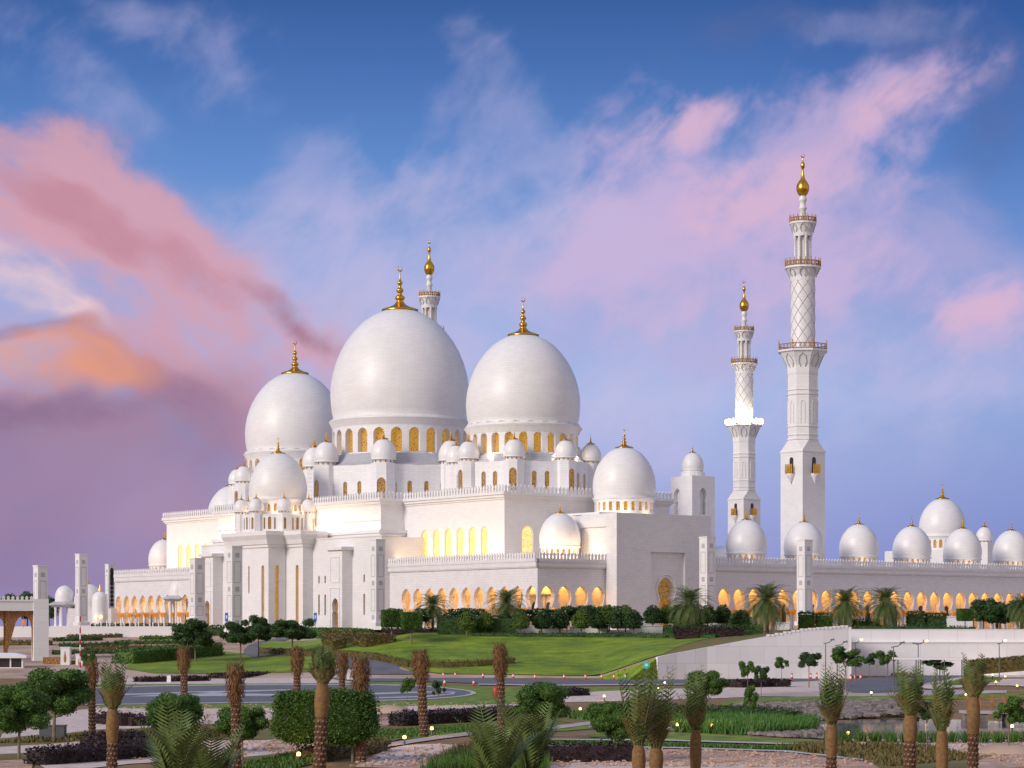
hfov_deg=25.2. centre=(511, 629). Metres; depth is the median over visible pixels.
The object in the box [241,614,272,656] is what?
shade tree
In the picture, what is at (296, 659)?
young palm
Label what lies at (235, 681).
young palm
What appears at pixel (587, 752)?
flower bed
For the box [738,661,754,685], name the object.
young tree
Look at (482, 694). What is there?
grass
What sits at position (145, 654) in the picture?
shrub
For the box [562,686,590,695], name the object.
flower bed
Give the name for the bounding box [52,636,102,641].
hedge
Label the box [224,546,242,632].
pylon
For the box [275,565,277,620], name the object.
tall window
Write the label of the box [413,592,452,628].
date palm
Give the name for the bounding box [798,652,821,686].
young tree
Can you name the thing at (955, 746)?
gravel
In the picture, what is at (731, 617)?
topiary
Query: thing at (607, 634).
hedge
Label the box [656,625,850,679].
retaining wall
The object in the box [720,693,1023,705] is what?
grass
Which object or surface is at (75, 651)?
hedge
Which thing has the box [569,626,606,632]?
planter
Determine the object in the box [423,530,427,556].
window
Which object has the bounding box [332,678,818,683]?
road
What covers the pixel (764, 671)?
young tree
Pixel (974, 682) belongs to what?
young palm
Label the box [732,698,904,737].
rocks
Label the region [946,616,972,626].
planter
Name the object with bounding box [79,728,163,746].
flower bed
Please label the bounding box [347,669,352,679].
barrier block
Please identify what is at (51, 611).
tree
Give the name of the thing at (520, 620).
topiary
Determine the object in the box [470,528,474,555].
window
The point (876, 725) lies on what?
water
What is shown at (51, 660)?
carved gate
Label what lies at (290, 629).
shade tree
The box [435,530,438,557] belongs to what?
window
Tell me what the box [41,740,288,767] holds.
gravel
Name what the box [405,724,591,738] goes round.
grass
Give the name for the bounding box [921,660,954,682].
young tree
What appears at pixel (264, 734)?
grass
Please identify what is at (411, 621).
box topiary
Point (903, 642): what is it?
street lamp
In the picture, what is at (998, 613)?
leafy tree
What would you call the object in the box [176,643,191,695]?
young palm
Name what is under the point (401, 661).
hedge
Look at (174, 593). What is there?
kiosk
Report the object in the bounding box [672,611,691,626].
topiary
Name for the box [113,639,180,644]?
hedge
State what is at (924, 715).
young tree
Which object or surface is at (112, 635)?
hedge
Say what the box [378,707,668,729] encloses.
grass
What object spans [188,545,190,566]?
window
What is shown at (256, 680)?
gravel
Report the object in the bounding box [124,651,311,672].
lawn
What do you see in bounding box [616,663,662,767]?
young palm
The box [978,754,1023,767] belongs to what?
gravel
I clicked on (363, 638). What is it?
shrub
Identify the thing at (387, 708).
soil heap
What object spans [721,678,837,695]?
gravel
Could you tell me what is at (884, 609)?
date palm
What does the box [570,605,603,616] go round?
frangipani
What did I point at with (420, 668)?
young palm
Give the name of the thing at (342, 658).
young palm
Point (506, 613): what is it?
topiary
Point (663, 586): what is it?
door
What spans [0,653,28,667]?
guard booth
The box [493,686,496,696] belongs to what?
traffic drum
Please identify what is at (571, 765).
gravel
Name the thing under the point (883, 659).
young tree
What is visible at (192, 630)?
shade tree
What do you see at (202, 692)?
road marking
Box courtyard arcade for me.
[716,510,1023,629]
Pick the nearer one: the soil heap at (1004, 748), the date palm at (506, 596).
the soil heap at (1004, 748)
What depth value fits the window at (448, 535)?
484.95 m
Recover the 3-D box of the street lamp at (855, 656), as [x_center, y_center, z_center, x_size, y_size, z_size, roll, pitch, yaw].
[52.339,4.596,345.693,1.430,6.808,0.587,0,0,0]
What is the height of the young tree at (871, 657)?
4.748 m
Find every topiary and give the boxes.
[380,609,402,635]
[400,612,422,643]
[457,611,476,635]
[476,611,495,631]
[498,611,511,617]
[510,611,529,632]
[533,611,551,633]
[550,609,569,633]
[571,609,591,633]
[583,605,595,625]
[589,610,607,632]
[599,604,614,631]
[607,609,625,631]
[620,605,632,631]
[623,609,642,633]
[643,605,662,624]
[659,605,671,623]
[667,604,678,622]
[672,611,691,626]
[700,605,717,623]
[715,605,731,623]
[729,610,740,623]
[731,609,752,625]
[956,608,974,625]
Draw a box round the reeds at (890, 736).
[881,730,897,742]
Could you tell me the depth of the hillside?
386.77 m
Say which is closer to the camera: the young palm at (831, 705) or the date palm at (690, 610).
the young palm at (831, 705)
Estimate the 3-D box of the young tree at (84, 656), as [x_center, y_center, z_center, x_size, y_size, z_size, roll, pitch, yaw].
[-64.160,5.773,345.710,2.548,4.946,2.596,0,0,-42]
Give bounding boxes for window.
[0,658,20,666]
[179,545,181,568]
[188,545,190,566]
[196,544,198,557]
[263,568,263,617]
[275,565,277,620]
[298,567,298,622]
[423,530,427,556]
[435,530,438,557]
[446,529,450,556]
[458,528,462,555]
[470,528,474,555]
[483,527,487,555]
[522,526,531,556]
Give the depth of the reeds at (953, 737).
160.58 m
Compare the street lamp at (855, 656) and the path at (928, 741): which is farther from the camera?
the street lamp at (855, 656)
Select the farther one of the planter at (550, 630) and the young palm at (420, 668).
the planter at (550, 630)
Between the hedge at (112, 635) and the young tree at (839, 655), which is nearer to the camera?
the young tree at (839, 655)
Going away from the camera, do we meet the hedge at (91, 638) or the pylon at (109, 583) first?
the hedge at (91, 638)
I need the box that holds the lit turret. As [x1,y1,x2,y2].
[92,586,107,624]
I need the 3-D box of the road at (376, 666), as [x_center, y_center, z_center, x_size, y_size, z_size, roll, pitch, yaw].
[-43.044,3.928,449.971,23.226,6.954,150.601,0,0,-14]
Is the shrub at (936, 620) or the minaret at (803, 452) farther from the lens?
the minaret at (803, 452)
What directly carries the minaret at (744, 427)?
on the plateau
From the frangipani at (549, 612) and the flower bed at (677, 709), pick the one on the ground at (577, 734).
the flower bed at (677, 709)
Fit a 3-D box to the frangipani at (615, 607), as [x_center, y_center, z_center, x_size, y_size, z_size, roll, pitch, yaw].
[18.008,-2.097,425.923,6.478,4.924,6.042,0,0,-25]
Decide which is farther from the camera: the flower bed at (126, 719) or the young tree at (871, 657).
the young tree at (871, 657)
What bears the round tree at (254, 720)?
on the grass at (247, 758)
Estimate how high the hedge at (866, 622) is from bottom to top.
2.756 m
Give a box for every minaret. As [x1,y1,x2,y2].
[418,241,443,328]
[725,282,762,532]
[778,154,826,558]
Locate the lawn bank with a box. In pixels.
[598,659,657,679]
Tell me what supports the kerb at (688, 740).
on the ground at (577, 734)
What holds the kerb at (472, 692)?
on the road at (162, 689)
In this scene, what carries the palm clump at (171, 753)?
on the ground at (577, 734)
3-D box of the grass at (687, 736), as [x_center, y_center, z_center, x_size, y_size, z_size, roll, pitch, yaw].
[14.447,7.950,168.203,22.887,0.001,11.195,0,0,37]
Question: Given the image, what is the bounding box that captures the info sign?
[314,613,316,631]
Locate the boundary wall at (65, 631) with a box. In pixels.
[0,626,182,636]
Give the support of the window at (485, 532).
in the mosque
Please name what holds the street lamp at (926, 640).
on the ground at (577, 734)
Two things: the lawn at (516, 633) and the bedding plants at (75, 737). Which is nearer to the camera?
the bedding plants at (75, 737)
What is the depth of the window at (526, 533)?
472.67 m
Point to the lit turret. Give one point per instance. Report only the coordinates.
(99, 606)
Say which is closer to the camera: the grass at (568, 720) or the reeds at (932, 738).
the reeds at (932, 738)
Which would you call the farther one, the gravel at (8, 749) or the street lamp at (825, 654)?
the street lamp at (825, 654)
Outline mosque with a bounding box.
[113,266,714,629]
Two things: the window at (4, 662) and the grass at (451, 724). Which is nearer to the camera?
the grass at (451, 724)
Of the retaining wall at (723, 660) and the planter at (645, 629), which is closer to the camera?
the retaining wall at (723, 660)
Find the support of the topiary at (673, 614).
on the grass at (709, 642)
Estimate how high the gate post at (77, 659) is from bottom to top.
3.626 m
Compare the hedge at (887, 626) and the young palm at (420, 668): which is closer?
the young palm at (420, 668)
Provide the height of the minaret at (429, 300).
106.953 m
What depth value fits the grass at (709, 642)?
386.86 m
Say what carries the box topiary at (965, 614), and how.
on the plateau
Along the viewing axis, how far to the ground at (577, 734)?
210.93 m
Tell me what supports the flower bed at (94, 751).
on the gravel at (119, 762)
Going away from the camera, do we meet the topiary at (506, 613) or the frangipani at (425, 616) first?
the topiary at (506, 613)
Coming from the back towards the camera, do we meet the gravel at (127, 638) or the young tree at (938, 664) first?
the gravel at (127, 638)
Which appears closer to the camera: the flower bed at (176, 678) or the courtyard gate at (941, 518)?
the flower bed at (176, 678)
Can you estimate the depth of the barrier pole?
329.79 m
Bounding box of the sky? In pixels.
[0,0,1023,625]
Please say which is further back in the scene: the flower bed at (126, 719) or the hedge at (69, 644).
the hedge at (69, 644)
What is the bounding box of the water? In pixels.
[802,719,1023,738]
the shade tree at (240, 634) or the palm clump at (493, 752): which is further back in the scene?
the shade tree at (240, 634)
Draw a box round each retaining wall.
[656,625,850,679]
[851,629,1023,675]
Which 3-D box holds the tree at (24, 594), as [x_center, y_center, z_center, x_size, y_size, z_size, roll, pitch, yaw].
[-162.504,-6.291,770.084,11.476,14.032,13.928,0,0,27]
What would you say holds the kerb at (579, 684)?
on the ground at (577, 734)
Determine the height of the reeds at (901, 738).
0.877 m
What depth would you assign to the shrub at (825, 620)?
401.95 m
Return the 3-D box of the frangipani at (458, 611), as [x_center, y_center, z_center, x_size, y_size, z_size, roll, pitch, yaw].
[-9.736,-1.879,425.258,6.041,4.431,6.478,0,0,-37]
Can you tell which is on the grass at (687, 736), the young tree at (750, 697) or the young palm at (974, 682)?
the young tree at (750, 697)
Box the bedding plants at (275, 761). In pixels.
[230,735,382,767]
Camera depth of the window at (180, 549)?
576.73 m
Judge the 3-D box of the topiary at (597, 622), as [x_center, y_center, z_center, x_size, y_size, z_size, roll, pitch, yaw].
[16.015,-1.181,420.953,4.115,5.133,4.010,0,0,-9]
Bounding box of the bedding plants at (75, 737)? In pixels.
[0,727,228,742]
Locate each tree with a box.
[0,593,16,599]
[0,682,52,758]
[13,666,95,738]
[18,590,32,625]
[48,595,58,625]
[81,652,96,665]
[145,691,203,738]
[170,618,214,660]
[212,705,270,759]
[219,621,263,659]
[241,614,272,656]
[266,687,383,761]
[269,618,316,647]
[400,677,416,692]
[431,680,446,707]
[511,680,571,723]
[586,701,629,745]
[684,670,730,706]
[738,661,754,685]
[743,684,758,722]
[753,665,769,700]
[774,657,788,679]
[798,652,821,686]
[830,646,865,691]
[863,652,877,679]
[876,650,897,681]
[916,700,932,749]
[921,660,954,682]
[970,597,996,628]
[982,601,1016,628]
[992,695,1023,745]
[1008,599,1020,628]
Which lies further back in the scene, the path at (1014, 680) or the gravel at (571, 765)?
the path at (1014, 680)
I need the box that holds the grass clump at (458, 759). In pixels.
[419,746,554,767]
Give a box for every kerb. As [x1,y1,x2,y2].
[82,684,475,704]
[478,683,685,685]
[550,745,872,760]
[552,739,796,743]
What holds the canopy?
on the ground at (577, 734)
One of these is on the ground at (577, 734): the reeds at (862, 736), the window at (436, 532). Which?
the reeds at (862, 736)
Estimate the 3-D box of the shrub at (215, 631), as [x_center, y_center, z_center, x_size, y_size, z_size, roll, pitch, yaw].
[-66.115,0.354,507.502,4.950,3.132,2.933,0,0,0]
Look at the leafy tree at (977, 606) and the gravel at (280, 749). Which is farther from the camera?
the leafy tree at (977, 606)
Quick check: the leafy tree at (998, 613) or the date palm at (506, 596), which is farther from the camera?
the date palm at (506, 596)
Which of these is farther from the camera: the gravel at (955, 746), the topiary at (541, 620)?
the topiary at (541, 620)
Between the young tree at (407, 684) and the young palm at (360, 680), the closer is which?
the young palm at (360, 680)
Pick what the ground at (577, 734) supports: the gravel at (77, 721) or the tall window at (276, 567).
the gravel at (77, 721)
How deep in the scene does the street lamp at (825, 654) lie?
345.75 m
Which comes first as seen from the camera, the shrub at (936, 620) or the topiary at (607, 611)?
the shrub at (936, 620)
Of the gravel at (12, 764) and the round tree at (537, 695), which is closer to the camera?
the gravel at (12, 764)
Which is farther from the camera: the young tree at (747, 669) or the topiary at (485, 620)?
the topiary at (485, 620)
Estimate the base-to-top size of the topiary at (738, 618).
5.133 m
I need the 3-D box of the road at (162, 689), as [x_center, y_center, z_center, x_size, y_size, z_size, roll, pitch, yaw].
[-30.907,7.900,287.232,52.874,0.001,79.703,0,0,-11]
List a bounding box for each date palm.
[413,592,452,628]
[482,587,529,617]
[663,585,717,626]
[736,581,794,632]
[821,586,868,626]
[858,585,908,625]
[1004,593,1023,628]
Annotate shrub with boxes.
[0,639,52,644]
[91,622,181,625]
[111,641,224,663]
[204,624,224,635]
[308,627,373,638]
[320,629,396,646]
[322,635,346,649]
[797,611,815,629]
[815,612,832,627]
[906,610,925,626]
[925,611,947,626]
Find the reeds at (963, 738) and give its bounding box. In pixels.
[958,731,967,742]
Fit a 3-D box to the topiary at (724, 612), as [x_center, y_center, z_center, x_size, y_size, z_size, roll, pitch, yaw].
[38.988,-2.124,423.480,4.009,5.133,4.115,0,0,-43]
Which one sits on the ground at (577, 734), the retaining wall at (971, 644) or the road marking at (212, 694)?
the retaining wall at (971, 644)
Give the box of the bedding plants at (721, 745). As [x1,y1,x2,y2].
[548,739,792,749]
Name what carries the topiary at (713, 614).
on the grass at (709, 642)
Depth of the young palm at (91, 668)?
170.02 m
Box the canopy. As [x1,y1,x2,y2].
[892,657,968,683]
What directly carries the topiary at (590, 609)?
in the planter at (588, 630)
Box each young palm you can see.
[84,658,100,732]
[96,655,136,767]
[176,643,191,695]
[222,659,246,767]
[289,644,305,698]
[299,644,345,767]
[335,650,349,689]
[347,654,373,761]
[410,647,431,736]
[490,640,509,735]
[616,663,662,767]
[621,667,683,767]
[669,665,714,767]
[813,660,853,767]
[884,660,926,767]
[917,666,966,767]
[956,652,994,767]
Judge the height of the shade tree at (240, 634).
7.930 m
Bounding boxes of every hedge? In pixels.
[51,648,132,654]
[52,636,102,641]
[58,640,130,646]
[66,633,123,637]
[84,644,177,649]
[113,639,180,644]
[139,634,184,639]
[259,647,515,667]
[381,627,436,634]
[436,614,515,634]
[472,631,719,637]
[662,624,762,635]
[672,626,743,637]
[850,624,975,628]
[852,618,880,625]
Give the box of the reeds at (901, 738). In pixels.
[898,731,903,742]
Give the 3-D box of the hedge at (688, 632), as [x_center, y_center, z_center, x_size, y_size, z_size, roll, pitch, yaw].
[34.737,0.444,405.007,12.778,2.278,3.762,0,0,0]
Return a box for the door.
[658,578,669,627]
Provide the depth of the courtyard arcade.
506.12 m
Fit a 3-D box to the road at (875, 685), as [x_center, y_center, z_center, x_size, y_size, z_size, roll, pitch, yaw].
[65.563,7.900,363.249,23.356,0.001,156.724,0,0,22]
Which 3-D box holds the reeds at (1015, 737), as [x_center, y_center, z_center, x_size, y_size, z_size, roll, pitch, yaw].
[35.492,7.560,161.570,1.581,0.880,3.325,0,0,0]
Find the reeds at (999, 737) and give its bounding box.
[990,730,1005,742]
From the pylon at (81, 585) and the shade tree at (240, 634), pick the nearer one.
the shade tree at (240, 634)
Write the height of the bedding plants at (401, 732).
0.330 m
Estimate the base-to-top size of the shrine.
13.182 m
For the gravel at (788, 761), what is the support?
on the ground at (577, 734)
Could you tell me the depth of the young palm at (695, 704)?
122.93 m
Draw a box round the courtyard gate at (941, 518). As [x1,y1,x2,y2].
[885,485,994,568]
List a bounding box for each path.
[388,721,590,746]
[589,726,1021,743]
[921,675,1023,688]
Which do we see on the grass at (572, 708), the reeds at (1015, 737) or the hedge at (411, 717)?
the hedge at (411, 717)
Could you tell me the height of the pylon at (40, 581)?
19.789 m
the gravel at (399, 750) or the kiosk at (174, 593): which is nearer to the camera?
the gravel at (399, 750)
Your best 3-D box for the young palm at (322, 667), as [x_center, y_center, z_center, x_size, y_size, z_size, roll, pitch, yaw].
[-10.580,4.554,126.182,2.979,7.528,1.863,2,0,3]
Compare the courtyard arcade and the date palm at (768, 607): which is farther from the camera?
the courtyard arcade
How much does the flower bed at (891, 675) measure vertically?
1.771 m
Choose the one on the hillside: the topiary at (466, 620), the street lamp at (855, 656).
the topiary at (466, 620)
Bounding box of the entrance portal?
[571,513,710,629]
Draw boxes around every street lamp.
[824,638,833,679]
[835,641,847,680]
[855,638,862,681]
[891,641,904,691]
[912,639,927,677]
[998,639,1006,681]
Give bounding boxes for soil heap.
[376,705,410,712]
[978,743,1023,754]
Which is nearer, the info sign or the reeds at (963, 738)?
the reeds at (963, 738)
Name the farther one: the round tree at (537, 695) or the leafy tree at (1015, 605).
the leafy tree at (1015, 605)
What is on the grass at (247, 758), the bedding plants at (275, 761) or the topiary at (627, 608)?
the bedding plants at (275, 761)
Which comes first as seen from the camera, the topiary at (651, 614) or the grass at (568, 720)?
the grass at (568, 720)
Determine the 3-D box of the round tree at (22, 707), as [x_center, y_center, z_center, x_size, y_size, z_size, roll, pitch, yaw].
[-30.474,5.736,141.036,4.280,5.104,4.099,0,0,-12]
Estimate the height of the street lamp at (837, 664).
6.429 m
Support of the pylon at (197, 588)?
on the mosque
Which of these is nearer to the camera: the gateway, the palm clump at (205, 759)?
the palm clump at (205, 759)
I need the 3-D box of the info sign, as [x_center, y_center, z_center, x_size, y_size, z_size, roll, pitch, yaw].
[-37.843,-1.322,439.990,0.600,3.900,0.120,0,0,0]
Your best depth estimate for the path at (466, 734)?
169.69 m
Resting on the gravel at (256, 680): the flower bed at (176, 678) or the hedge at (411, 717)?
the flower bed at (176, 678)
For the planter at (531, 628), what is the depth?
423.00 m
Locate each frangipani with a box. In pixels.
[413,608,434,628]
[442,608,469,617]
[468,608,484,617]
[515,608,547,624]
[545,608,558,617]
[559,605,577,631]
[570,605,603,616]
[596,606,621,631]
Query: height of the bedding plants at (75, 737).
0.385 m
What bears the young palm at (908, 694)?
on the ground at (577, 734)
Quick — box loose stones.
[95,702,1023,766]
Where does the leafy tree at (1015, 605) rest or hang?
on the plateau
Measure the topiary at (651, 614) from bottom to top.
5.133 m
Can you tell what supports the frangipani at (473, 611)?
on the lawn at (516, 633)
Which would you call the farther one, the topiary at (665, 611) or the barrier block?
the topiary at (665, 611)
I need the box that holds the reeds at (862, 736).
[850,731,867,741]
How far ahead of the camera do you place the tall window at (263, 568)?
510.09 m
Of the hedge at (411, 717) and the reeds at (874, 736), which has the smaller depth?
the reeds at (874, 736)
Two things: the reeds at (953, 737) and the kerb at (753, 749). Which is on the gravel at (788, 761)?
the kerb at (753, 749)
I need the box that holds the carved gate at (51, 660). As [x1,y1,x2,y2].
[43,657,60,663]
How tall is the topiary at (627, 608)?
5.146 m
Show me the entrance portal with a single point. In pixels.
(652, 559)
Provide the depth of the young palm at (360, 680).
138.03 m
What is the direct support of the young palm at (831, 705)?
on the ground at (577, 734)
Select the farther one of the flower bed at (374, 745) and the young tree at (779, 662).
the young tree at (779, 662)
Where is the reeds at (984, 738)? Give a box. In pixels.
[978,731,991,742]
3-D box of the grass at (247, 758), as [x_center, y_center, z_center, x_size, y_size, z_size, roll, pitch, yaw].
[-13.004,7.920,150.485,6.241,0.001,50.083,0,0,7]
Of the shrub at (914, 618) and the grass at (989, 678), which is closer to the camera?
the grass at (989, 678)
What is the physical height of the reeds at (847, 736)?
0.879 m
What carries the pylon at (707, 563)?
on the hillside
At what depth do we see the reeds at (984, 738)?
160.43 m
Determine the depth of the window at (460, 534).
481.53 m
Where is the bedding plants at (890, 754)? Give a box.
[774,739,978,766]
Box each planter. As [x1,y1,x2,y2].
[515,625,537,632]
[543,626,562,633]
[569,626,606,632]
[629,625,662,633]
[776,622,789,629]
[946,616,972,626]
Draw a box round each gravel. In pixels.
[0,741,79,753]
[0,760,32,767]
[1,704,517,737]
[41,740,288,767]
[53,637,224,643]
[87,678,374,684]
[88,646,246,655]
[262,736,336,751]
[354,744,879,767]
[369,744,452,764]
[377,709,495,725]
[549,762,824,767]
[564,688,845,701]
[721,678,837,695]
[758,690,1006,696]
[899,740,1022,752]
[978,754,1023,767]
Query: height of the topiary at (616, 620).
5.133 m
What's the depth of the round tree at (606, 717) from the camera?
138.22 m
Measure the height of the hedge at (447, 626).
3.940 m
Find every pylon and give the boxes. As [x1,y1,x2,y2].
[33,565,47,598]
[73,554,89,625]
[105,564,115,608]
[187,558,206,620]
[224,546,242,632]
[368,539,385,625]
[699,536,717,625]
[794,539,812,625]
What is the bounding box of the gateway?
[0,596,48,660]
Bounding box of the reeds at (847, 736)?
[838,731,851,741]
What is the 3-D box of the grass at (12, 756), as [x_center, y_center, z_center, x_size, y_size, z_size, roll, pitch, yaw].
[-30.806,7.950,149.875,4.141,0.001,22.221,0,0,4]
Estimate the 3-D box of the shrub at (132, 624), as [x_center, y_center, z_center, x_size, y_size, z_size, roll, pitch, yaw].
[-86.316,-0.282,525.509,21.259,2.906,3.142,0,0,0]
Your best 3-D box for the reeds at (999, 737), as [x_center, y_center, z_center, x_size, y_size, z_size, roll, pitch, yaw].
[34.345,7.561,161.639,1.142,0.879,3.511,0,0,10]
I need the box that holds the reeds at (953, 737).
[946,731,960,742]
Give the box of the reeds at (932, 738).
[927,730,948,742]
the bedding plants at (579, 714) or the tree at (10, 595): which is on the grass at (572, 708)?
the bedding plants at (579, 714)
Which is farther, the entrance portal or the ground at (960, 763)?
the entrance portal
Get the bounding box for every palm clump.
[133,701,212,767]
[176,715,244,767]
[453,701,540,767]
[491,691,560,767]
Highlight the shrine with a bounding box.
[68,581,116,625]
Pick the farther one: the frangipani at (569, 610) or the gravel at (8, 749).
the frangipani at (569, 610)
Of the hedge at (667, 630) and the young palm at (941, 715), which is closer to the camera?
the young palm at (941, 715)
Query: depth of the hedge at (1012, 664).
369.06 m
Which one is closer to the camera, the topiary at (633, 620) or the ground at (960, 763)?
the ground at (960, 763)
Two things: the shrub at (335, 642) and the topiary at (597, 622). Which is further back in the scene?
the topiary at (597, 622)
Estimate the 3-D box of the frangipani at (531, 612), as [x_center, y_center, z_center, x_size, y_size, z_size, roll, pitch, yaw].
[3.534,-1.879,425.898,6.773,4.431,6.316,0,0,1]
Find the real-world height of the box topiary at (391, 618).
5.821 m
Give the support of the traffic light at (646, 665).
on the ground at (577, 734)
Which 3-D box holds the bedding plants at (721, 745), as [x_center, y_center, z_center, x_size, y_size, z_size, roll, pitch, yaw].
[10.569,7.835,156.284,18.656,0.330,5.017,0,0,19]
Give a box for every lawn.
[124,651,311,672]
[257,634,708,675]
[396,632,636,637]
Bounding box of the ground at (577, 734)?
[0,676,1023,767]
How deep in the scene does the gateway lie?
413.49 m
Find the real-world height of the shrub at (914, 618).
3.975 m
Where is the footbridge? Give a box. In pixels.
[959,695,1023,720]
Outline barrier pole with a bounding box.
[79,616,80,668]
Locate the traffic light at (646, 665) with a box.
[643,662,649,682]
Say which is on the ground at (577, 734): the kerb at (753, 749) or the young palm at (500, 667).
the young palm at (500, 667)
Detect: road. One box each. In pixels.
[84,685,470,703]
[243,637,412,673]
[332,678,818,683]
[842,675,1023,692]
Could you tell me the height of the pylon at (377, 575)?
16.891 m
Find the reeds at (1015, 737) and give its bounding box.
[1005,730,1022,742]
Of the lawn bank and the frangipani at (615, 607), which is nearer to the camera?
the lawn bank
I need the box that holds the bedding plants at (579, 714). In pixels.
[563,710,590,719]
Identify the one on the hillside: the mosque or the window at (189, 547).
the mosque
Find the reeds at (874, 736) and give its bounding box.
[868,730,882,741]
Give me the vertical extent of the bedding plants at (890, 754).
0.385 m
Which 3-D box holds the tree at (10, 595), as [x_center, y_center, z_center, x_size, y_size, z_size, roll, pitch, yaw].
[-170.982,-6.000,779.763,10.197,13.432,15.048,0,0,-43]
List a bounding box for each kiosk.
[49,585,74,625]
[163,581,187,622]
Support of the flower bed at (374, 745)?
on the ground at (577, 734)
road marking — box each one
[124,689,289,694]
[143,691,452,695]
[375,692,455,697]
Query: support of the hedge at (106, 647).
on the hillside
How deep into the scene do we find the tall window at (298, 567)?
506.98 m
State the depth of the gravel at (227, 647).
451.40 m
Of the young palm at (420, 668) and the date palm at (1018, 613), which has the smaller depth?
the young palm at (420, 668)
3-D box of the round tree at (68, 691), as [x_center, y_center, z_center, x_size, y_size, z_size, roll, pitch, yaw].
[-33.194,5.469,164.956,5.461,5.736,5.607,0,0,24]
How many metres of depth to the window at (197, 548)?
569.88 m
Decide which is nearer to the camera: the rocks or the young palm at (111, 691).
the young palm at (111, 691)
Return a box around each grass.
[0,726,276,745]
[0,753,26,759]
[95,681,683,707]
[241,734,406,767]
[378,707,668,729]
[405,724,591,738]
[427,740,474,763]
[428,721,493,725]
[558,717,674,725]
[589,732,820,743]
[663,629,799,654]
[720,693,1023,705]
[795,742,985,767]
[943,676,1002,684]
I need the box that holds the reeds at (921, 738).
[916,730,929,742]
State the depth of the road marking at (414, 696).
270.19 m
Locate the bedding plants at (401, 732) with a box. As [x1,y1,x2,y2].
[372,724,506,738]
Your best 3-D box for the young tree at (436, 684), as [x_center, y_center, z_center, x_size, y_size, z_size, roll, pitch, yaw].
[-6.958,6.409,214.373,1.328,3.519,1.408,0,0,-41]
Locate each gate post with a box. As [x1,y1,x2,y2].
[60,647,71,664]
[75,654,82,664]
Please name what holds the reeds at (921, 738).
on the ground at (577, 734)
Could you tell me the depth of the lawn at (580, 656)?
399.90 m
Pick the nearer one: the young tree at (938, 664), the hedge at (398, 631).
the young tree at (938, 664)
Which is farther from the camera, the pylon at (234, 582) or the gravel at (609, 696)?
the pylon at (234, 582)
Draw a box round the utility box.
[39,725,66,738]
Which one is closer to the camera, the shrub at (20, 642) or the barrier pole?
the barrier pole
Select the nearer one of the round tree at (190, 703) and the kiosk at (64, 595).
the round tree at (190, 703)
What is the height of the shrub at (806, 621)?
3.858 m
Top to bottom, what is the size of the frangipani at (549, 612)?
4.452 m
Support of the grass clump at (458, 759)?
on the gravel at (788, 761)
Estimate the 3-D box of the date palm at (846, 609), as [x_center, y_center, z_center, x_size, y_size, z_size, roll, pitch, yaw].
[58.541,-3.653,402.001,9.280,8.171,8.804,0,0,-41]
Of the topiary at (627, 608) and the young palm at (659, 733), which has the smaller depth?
the young palm at (659, 733)
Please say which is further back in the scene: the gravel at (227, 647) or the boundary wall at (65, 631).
the boundary wall at (65, 631)
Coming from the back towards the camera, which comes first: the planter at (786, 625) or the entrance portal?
the entrance portal
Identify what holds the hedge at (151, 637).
on the gravel at (127, 638)
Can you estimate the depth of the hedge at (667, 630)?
408.16 m
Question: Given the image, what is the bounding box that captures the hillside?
[0,630,764,677]
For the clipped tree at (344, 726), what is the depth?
137.34 m
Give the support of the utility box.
on the grass at (264, 734)
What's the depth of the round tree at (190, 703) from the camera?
145.92 m
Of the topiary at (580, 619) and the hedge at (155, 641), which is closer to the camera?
the topiary at (580, 619)
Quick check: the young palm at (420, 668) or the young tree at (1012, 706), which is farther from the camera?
the young palm at (420, 668)
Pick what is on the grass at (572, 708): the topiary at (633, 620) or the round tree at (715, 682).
the round tree at (715, 682)
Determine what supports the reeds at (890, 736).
on the ground at (577, 734)
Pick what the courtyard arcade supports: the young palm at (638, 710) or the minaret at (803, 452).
the minaret at (803, 452)
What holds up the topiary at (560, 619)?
in the planter at (550, 630)
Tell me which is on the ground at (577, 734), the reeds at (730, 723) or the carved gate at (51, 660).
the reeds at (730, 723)
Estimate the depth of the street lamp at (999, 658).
345.74 m
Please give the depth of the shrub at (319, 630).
470.08 m
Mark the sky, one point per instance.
(192, 192)
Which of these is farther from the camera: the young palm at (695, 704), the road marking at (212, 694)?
the road marking at (212, 694)
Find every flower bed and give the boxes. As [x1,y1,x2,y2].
[23,735,167,765]
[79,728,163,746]
[96,710,150,725]
[133,674,210,681]
[206,670,270,678]
[289,736,391,760]
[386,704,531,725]
[544,739,633,761]
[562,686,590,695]
[660,703,802,720]
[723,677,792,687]
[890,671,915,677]
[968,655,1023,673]
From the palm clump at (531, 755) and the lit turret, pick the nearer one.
the palm clump at (531, 755)
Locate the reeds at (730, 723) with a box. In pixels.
[670,710,821,734]
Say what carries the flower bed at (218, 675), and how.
on the gravel at (256, 680)

